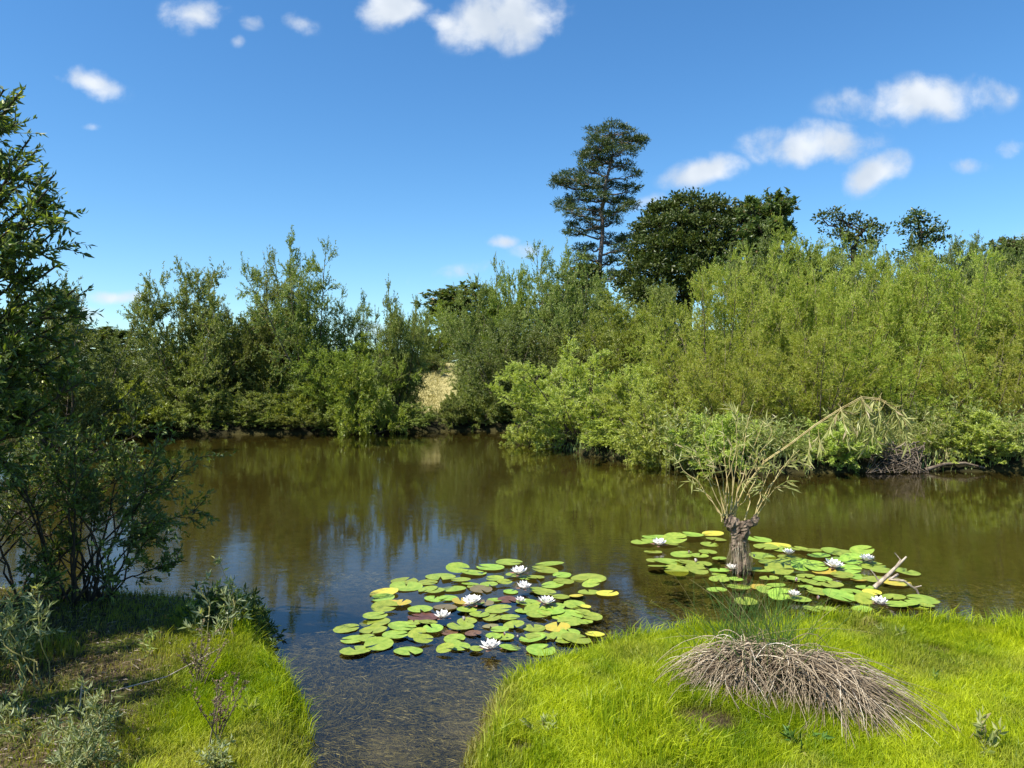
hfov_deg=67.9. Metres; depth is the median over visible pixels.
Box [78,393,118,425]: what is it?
sallow shrub
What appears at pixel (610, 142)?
pine tree
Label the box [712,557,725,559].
lily pad
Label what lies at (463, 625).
lily pad
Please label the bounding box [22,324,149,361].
broadleaf tree
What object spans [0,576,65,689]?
willow sapling
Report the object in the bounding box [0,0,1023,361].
sky
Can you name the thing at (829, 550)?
lily pad
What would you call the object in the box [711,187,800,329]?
broadleaf tree
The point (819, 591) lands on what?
lily pad
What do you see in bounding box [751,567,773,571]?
lily pad
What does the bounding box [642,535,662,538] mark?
lily pad
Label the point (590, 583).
lily pad
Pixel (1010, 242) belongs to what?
broadleaf tree
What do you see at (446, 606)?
lily pad
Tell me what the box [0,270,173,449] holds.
sallow bush
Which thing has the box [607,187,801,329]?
oak tree
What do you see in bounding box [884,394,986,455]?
marsh plant
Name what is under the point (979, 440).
sallow shrub
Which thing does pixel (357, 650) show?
lily pad
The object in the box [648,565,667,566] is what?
lily pad
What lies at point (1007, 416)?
marsh plant
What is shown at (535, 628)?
lily pad
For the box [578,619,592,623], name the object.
lily pad
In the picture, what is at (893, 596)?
lily pad
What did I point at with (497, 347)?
sallow bush
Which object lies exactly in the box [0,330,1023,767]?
ground
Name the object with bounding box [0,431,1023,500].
pond water
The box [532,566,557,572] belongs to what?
lily pad
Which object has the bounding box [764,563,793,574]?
lily pad
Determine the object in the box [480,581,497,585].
lily pad
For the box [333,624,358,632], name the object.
lily pad
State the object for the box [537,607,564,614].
lily pad
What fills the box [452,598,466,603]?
lily pad
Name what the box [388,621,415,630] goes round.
lily pad
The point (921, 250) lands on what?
sallow tree
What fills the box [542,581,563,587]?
lily pad
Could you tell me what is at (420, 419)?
sallow shrub
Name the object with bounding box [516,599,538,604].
lily pad
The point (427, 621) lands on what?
lily pad
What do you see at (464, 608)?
lily pad
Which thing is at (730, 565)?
water lily
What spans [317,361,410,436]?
sallow shrub
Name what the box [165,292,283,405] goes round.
sallow tree
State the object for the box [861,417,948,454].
marsh plant
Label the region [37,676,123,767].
willow sapling
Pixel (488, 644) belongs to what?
water lily
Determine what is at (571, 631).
lily pad
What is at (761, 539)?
lily pad
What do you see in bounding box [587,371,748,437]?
sallow bush
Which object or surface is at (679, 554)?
lily pad
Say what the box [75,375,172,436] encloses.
sallow shrub
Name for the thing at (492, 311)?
sallow tree
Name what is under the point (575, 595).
lily pad
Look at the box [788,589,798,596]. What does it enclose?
water lily
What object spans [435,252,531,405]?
sallow tree
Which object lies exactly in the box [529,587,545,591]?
lily pad
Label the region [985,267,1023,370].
yellow willow
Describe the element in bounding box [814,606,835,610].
lily pad
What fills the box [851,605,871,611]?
lily pad
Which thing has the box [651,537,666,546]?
water lily
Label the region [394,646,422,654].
lily pad
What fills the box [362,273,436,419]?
sallow tree
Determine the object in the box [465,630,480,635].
lily pad
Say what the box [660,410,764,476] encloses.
sallow shrub
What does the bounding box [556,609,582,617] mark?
lily pad
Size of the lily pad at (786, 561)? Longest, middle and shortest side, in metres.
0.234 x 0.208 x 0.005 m
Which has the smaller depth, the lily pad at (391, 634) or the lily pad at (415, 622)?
the lily pad at (391, 634)
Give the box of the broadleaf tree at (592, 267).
[554,262,613,325]
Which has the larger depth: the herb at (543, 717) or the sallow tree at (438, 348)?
the sallow tree at (438, 348)
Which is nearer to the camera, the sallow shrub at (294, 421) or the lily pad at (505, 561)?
the lily pad at (505, 561)
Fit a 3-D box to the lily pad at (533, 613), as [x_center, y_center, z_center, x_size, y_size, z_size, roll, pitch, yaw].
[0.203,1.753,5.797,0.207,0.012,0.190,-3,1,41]
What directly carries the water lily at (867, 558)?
on the lily pad at (867, 565)
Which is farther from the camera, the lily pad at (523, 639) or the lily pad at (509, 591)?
the lily pad at (509, 591)
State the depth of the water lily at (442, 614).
5.64 m
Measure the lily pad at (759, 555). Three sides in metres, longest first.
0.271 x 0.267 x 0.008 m
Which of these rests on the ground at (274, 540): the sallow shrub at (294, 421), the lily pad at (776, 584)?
the sallow shrub at (294, 421)
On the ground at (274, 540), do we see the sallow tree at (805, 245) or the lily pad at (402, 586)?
the sallow tree at (805, 245)
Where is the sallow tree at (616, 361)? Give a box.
[547,283,693,399]
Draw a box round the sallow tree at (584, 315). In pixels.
[517,245,629,395]
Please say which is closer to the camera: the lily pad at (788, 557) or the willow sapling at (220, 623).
the willow sapling at (220, 623)
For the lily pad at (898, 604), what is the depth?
6.05 m
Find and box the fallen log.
[923,462,984,471]
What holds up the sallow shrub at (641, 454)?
on the ground at (274, 540)
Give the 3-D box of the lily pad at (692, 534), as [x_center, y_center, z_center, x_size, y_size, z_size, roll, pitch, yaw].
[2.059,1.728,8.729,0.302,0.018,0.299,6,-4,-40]
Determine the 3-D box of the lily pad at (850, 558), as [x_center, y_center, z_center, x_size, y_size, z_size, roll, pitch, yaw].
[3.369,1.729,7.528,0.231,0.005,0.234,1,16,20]
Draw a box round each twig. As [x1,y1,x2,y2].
[79,683,82,707]
[112,649,218,691]
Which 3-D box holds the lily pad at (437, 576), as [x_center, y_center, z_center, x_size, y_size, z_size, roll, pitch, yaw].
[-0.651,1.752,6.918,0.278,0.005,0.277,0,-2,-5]
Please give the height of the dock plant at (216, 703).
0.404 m
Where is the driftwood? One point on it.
(880, 582)
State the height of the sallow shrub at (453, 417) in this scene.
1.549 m
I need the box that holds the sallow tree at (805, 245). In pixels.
[711,206,854,352]
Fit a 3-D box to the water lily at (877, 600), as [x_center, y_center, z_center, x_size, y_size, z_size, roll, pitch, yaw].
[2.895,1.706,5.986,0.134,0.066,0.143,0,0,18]
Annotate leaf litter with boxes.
[0,587,198,767]
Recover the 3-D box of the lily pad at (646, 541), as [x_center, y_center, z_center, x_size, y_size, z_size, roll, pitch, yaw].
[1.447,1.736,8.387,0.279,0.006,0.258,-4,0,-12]
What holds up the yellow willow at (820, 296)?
on the ground at (274, 540)
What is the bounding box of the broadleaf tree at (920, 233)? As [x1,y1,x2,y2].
[889,206,953,270]
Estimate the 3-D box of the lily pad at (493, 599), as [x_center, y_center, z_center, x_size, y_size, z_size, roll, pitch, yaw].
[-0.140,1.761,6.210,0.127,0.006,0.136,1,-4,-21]
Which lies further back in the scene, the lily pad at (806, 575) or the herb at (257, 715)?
the lily pad at (806, 575)
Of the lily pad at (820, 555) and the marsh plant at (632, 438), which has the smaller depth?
the lily pad at (820, 555)
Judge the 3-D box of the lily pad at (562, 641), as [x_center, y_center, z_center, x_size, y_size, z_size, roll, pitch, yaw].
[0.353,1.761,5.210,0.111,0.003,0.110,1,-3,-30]
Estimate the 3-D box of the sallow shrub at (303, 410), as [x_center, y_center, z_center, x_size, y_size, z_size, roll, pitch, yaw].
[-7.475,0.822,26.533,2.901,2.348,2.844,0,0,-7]
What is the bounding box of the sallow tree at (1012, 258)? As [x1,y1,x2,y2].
[958,233,1023,351]
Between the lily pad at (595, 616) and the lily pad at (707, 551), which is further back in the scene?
the lily pad at (707, 551)
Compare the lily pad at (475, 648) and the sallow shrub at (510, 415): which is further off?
the sallow shrub at (510, 415)
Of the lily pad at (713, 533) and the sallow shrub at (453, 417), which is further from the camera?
the sallow shrub at (453, 417)
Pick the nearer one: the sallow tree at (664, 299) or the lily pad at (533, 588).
the lily pad at (533, 588)
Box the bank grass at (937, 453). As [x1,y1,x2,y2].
[530,420,1023,473]
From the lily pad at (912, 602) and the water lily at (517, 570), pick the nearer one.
the lily pad at (912, 602)
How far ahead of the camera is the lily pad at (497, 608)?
5.92 m
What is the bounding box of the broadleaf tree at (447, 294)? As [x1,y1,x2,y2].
[410,281,516,363]
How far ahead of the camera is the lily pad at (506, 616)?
5.73 m
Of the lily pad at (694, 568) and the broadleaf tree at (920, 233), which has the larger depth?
the broadleaf tree at (920, 233)
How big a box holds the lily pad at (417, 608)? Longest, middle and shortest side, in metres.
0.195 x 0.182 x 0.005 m
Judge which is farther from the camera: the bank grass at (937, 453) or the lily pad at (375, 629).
the bank grass at (937, 453)
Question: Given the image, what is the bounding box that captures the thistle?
[778,724,834,754]
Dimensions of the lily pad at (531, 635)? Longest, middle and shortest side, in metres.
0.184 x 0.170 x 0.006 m
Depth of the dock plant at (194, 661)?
4.19 m
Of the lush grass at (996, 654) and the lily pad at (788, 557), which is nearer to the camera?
the lush grass at (996, 654)
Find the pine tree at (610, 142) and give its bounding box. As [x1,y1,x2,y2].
[546,116,651,289]
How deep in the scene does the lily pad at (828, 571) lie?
7.08 m
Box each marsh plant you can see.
[561,426,615,446]
[606,429,664,452]
[629,403,734,474]
[695,410,808,458]
[738,412,815,462]
[766,433,859,460]
[805,408,906,460]
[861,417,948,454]
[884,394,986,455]
[934,410,1023,459]
[980,403,1023,458]
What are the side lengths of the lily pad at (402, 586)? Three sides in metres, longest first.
0.287 x 0.261 x 0.011 m
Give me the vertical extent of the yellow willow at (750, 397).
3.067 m
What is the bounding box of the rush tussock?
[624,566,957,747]
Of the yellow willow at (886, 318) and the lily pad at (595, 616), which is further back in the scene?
the yellow willow at (886, 318)
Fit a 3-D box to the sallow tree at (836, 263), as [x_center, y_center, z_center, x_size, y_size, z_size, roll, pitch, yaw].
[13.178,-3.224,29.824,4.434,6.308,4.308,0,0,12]
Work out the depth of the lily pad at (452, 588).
6.55 m
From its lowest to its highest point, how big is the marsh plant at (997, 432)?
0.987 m
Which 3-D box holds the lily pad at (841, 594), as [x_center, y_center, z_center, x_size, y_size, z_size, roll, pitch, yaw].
[2.705,1.741,6.263,0.289,0.017,0.298,2,5,-24]
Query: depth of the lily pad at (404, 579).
6.82 m
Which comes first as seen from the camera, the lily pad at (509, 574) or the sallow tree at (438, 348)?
the lily pad at (509, 574)
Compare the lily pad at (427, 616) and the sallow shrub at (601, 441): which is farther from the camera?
the sallow shrub at (601, 441)
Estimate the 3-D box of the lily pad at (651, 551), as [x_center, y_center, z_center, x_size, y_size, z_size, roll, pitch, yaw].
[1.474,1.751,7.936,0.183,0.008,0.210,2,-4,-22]
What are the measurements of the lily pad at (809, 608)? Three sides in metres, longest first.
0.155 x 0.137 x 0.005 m
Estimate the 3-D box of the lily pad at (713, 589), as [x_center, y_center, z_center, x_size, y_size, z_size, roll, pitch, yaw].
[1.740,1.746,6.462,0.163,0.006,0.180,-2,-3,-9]
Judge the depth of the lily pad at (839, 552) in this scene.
7.88 m
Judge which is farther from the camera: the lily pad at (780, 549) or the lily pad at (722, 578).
the lily pad at (780, 549)
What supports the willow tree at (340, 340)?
on the ground at (274, 540)
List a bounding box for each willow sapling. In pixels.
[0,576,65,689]
[0,662,77,752]
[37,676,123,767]
[179,556,252,646]
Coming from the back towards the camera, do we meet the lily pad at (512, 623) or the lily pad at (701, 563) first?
the lily pad at (701, 563)
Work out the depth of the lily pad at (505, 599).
6.21 m
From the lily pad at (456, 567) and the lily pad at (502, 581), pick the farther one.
the lily pad at (456, 567)
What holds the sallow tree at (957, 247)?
on the ground at (274, 540)
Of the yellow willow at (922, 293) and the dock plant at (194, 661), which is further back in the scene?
the yellow willow at (922, 293)
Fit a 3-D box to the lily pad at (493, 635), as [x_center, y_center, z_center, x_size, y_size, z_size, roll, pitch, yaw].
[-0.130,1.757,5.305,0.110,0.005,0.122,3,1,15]
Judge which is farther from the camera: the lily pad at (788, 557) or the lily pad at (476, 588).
the lily pad at (788, 557)
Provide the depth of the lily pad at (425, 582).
6.75 m
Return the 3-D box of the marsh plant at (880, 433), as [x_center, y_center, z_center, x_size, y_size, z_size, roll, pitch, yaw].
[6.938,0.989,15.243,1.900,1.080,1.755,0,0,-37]
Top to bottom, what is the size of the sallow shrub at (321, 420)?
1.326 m
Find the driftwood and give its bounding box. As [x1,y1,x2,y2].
[870,553,920,593]
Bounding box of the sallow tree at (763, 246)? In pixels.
[712,216,812,351]
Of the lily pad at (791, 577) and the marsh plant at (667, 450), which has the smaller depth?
the lily pad at (791, 577)
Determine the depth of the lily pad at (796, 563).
7.27 m
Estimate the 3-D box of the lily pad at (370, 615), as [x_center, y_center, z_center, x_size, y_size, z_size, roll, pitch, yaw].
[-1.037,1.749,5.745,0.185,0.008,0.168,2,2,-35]
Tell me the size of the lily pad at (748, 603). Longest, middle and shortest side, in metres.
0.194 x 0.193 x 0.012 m
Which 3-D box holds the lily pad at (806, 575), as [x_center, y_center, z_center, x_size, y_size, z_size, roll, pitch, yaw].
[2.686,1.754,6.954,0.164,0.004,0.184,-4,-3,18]
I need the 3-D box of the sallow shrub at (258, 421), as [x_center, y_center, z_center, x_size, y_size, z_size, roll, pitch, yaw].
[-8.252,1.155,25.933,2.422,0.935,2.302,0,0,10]
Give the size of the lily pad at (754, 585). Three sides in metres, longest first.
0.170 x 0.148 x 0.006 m
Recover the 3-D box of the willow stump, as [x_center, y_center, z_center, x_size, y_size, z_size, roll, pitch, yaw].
[2.571,1.011,7.074,2.221,1.866,0.804,0,0,13]
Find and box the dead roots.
[866,441,929,472]
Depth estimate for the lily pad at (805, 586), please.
6.62 m
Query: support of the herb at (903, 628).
on the ground at (274, 540)
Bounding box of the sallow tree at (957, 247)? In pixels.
[912,230,1009,345]
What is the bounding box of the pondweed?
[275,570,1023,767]
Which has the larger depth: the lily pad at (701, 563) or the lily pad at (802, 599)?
the lily pad at (701, 563)
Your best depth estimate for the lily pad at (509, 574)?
6.96 m
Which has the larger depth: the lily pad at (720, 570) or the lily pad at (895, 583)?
the lily pad at (720, 570)
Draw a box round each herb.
[134,627,158,658]
[195,734,234,767]
[238,695,263,724]
[518,709,557,734]
[684,722,719,753]
[876,623,905,634]
[929,667,953,687]
[938,705,1008,755]
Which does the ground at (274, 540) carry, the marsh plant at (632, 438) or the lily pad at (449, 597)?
the marsh plant at (632, 438)
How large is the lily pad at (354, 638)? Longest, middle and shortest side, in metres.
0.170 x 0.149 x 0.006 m
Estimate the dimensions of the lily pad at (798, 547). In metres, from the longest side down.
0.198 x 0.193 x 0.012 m
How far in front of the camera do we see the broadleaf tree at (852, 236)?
39.87 m
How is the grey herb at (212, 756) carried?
on the ground at (274, 540)
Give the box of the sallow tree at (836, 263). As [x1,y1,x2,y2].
[795,223,914,346]
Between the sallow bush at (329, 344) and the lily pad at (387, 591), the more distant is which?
the sallow bush at (329, 344)
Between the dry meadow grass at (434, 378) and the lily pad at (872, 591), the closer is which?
the lily pad at (872, 591)
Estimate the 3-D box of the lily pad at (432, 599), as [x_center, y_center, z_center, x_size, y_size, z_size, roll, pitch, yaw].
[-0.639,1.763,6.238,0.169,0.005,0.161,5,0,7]
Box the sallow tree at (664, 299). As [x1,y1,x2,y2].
[607,277,725,370]
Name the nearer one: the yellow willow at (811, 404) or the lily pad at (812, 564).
the lily pad at (812, 564)
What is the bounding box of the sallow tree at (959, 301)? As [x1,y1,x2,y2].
[865,257,973,363]
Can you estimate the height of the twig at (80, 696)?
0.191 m
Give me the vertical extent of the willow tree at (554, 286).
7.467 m
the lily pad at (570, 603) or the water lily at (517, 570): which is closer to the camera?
the lily pad at (570, 603)
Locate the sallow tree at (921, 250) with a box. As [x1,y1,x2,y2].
[868,230,938,302]
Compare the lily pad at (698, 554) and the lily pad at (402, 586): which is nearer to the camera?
the lily pad at (402, 586)
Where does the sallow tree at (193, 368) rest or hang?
on the ground at (274, 540)
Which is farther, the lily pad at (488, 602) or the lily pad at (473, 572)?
the lily pad at (473, 572)
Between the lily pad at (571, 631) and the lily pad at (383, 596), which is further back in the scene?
the lily pad at (383, 596)
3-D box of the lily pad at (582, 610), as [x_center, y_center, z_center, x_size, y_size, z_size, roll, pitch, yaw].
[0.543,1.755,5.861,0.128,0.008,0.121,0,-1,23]
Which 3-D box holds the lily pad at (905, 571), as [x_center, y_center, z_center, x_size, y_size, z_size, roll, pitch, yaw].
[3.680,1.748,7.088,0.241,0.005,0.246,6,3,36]
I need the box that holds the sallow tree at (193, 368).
[116,255,267,409]
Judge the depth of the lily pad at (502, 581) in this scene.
6.69 m
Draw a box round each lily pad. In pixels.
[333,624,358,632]
[339,645,370,654]
[340,635,359,642]
[358,634,375,640]
[359,617,389,625]
[359,625,386,633]
[363,612,387,618]
[364,637,393,649]
[370,588,397,594]
[370,593,394,600]
[371,600,397,611]
[382,630,406,637]
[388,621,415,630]
[390,581,422,590]
[391,577,417,583]
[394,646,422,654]
[395,599,410,604]
[407,605,432,611]
[407,620,419,624]
[407,627,426,637]
[408,613,437,620]
[413,634,432,642]
[418,586,436,591]
[419,579,437,584]
[419,620,436,623]
[423,623,442,631]
[424,596,443,601]
[425,573,455,579]
[427,588,444,592]
[433,604,456,609]
[436,642,453,652]
[439,595,457,600]
[442,630,457,634]
[443,586,465,591]
[444,634,464,642]
[446,562,468,572]
[447,622,473,629]
[450,642,469,649]
[452,577,469,580]
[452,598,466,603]
[457,606,476,611]
[457,617,476,623]
[460,570,486,575]
[462,582,477,584]
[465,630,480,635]
[469,611,489,616]
[469,646,482,650]
[470,585,491,592]
[476,564,503,569]
[478,600,493,605]
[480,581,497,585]
[482,624,498,627]
[483,614,500,620]
[485,604,510,612]
[485,633,500,638]
[486,575,503,580]
[487,598,501,600]
[491,626,508,631]
[496,559,521,564]
[497,579,511,583]
[497,633,513,639]
[498,596,515,602]
[499,644,520,649]
[500,614,519,619]
[503,589,517,593]
[503,620,523,627]
[506,572,521,576]
[515,608,530,612]
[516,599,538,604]
[519,633,545,641]
[522,624,545,631]
[524,602,552,610]
[526,610,550,616]
[526,632,549,640]
[526,644,554,655]
[527,575,543,578]
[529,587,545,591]
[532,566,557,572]
[533,589,555,594]
[537,561,563,565]
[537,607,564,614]
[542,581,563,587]
[545,622,569,631]
[548,632,563,639]
[550,603,564,607]
[550,614,558,618]
[552,594,569,598]
[553,572,570,577]
[553,578,573,583]
[555,639,570,642]
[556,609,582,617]
[557,617,582,625]
[560,629,579,634]
[561,633,590,643]
[563,600,585,608]
[569,594,582,596]
[571,573,605,582]
[576,609,589,613]
[578,590,596,593]
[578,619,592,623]
[582,579,601,586]
[582,612,602,619]
[585,631,603,635]
[596,590,618,595]
[631,538,653,543]
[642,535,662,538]
[644,550,661,552]
[646,558,657,561]
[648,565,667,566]
[653,558,684,564]
[662,532,686,543]
[664,564,688,575]
[670,551,692,556]
[677,559,694,563]
[679,532,702,536]
[685,564,708,573]
[690,553,708,557]
[693,561,711,565]
[699,549,716,553]
[700,542,718,546]
[702,531,723,535]
[706,537,726,540]
[707,587,726,591]
[709,568,729,571]
[709,576,728,581]
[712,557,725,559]
[712,573,726,575]
[727,584,749,588]
[729,577,742,580]
[734,597,757,604]
[748,536,771,541]
[749,552,775,559]
[750,584,765,588]
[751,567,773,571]
[753,543,778,548]
[756,586,771,592]
[758,559,774,563]
[759,576,778,579]
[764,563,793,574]
[765,542,790,547]
[766,583,784,586]
[768,588,789,599]
[772,546,793,551]
[774,558,791,568]
[777,555,798,559]
[784,575,800,579]
[786,596,811,601]
[790,546,807,549]
[791,558,810,570]
[796,574,814,577]
[798,585,812,587]
[800,548,822,551]
[803,560,827,570]
[803,605,821,611]
[804,579,822,585]
[806,587,825,595]
[807,553,830,556]
[812,568,835,573]
[812,576,831,580]
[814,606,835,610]
[820,581,843,586]
[821,547,838,555]
[822,588,854,601]
[826,557,841,561]
[830,571,853,577]
[833,549,850,555]
[835,564,861,573]
[839,553,863,563]
[840,588,862,592]
[846,571,867,579]
[849,545,873,554]
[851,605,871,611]
[854,592,874,603]
[855,585,873,588]
[858,562,885,568]
[862,576,881,581]
[862,589,881,594]
[870,567,889,572]
[881,594,905,598]
[884,579,911,585]
[886,601,908,606]
[895,567,920,575]
[902,600,919,605]
[907,594,939,603]
[911,602,929,609]
[919,603,934,606]
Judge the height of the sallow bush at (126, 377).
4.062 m
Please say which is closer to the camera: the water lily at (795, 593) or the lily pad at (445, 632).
the lily pad at (445, 632)
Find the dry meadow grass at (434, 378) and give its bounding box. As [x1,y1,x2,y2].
[411,361,452,420]
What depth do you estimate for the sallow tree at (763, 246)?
30.46 m
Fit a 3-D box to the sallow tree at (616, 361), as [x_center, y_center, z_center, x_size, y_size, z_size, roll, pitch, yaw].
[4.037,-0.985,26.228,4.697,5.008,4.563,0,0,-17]
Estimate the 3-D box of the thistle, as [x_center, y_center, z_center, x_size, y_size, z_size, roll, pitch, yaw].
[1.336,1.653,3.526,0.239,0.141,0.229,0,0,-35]
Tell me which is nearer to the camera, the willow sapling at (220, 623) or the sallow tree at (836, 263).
the willow sapling at (220, 623)
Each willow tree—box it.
[0,82,103,521]
[235,225,340,411]
[240,244,306,407]
[316,283,376,377]
[516,237,610,356]
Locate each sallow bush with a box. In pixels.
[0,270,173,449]
[80,324,175,404]
[247,306,354,401]
[285,328,422,430]
[407,352,457,369]
[451,309,560,422]
[475,306,607,416]
[485,336,670,450]
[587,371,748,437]
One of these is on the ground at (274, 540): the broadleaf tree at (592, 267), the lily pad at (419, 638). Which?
the broadleaf tree at (592, 267)
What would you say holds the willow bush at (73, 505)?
on the ground at (274, 540)
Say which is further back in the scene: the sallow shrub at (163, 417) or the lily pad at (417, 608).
the sallow shrub at (163, 417)
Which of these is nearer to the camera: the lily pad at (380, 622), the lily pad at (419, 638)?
the lily pad at (419, 638)
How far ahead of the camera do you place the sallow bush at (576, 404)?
18.97 m
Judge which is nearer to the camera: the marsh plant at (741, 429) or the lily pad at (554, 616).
the lily pad at (554, 616)
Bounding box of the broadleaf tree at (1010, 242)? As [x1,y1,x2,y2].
[986,235,1023,268]
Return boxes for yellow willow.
[620,258,793,418]
[643,327,791,433]
[683,233,871,420]
[717,322,904,440]
[751,254,920,418]
[789,329,1000,437]
[814,246,974,418]
[857,243,1023,420]
[890,327,1023,438]
[930,262,1023,419]
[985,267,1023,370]
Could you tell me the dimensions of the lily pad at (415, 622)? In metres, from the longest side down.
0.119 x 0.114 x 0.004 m
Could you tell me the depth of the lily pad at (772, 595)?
6.31 m
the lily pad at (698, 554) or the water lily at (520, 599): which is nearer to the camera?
the water lily at (520, 599)
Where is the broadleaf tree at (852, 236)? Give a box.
[810,204,895,263]
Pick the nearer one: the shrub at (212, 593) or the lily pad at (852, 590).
the shrub at (212, 593)
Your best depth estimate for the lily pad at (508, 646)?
5.12 m
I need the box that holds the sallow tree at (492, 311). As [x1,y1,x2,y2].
[466,257,546,370]
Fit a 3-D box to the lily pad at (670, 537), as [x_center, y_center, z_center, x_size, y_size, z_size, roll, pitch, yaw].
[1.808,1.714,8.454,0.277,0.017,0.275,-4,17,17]
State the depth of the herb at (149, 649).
4.71 m
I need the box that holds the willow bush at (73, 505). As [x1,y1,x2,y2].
[0,393,236,619]
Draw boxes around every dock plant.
[176,619,229,685]
[182,671,248,745]
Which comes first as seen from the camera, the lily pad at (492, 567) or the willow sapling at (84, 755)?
the willow sapling at (84, 755)
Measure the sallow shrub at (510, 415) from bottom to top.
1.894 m
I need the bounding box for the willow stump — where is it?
[667,393,918,592]
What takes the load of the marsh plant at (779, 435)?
on the ground at (274, 540)
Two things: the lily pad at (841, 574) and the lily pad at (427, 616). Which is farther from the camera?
the lily pad at (841, 574)
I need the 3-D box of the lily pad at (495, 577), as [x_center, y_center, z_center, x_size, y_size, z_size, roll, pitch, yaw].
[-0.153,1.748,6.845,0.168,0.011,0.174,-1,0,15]
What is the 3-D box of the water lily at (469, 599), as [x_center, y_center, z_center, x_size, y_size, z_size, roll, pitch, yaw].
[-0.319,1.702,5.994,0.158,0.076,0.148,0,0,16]
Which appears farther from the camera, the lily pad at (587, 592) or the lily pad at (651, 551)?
the lily pad at (651, 551)
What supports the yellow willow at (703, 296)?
on the ground at (274, 540)
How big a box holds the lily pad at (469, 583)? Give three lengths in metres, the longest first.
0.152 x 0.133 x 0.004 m
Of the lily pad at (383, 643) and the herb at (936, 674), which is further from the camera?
the lily pad at (383, 643)
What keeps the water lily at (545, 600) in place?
on the lily pad at (534, 606)
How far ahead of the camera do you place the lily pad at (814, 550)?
7.97 m
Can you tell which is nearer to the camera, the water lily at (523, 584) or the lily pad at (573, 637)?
the lily pad at (573, 637)
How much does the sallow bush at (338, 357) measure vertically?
3.909 m
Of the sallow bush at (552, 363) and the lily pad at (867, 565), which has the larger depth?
the sallow bush at (552, 363)
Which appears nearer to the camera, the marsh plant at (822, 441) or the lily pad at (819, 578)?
the lily pad at (819, 578)
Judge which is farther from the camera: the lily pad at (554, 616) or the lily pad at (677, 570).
the lily pad at (677, 570)
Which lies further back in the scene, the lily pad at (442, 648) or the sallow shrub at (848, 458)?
the sallow shrub at (848, 458)
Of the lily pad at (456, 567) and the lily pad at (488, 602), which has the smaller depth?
the lily pad at (488, 602)
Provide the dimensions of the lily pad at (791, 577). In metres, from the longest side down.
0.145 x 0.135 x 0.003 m
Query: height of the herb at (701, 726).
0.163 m
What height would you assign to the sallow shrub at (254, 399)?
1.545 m
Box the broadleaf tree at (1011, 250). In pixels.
[932,230,1022,300]
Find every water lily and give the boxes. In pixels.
[434,609,450,619]
[462,594,481,606]
[479,638,501,651]
[510,565,526,575]
[516,596,524,602]
[517,580,530,590]
[537,595,553,604]
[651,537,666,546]
[725,563,735,570]
[783,548,793,554]
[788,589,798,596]
[823,558,844,569]
[859,553,873,562]
[871,596,887,605]
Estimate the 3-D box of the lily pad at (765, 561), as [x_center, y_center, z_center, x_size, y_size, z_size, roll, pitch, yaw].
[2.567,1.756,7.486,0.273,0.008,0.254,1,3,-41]
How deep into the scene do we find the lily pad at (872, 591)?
6.42 m
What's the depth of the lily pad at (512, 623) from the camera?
5.55 m
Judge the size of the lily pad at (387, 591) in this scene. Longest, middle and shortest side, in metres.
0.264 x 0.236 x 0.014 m
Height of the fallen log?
0.188 m
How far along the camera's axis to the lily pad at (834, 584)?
6.64 m
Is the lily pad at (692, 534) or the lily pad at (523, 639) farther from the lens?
the lily pad at (692, 534)
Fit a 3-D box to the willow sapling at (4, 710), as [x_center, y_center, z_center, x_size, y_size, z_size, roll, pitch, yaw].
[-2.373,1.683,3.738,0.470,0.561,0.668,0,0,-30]
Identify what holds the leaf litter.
on the ground at (274, 540)
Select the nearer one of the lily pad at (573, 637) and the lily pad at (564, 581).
the lily pad at (573, 637)
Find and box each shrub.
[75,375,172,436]
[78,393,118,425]
[115,398,203,434]
[155,382,244,435]
[164,576,286,646]
[195,390,291,429]
[234,405,297,428]
[258,377,326,427]
[261,408,323,429]
[300,398,341,432]
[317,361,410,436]
[373,401,434,429]
[429,390,472,428]
[446,376,509,430]
[469,383,525,426]
[499,401,555,454]
[572,417,639,450]
[613,405,713,474]
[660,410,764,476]
[785,417,884,471]
[899,407,1023,466]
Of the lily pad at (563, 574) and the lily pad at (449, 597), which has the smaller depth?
the lily pad at (449, 597)
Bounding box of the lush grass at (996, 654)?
[0,584,1023,767]
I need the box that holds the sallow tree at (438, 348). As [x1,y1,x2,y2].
[401,297,485,362]

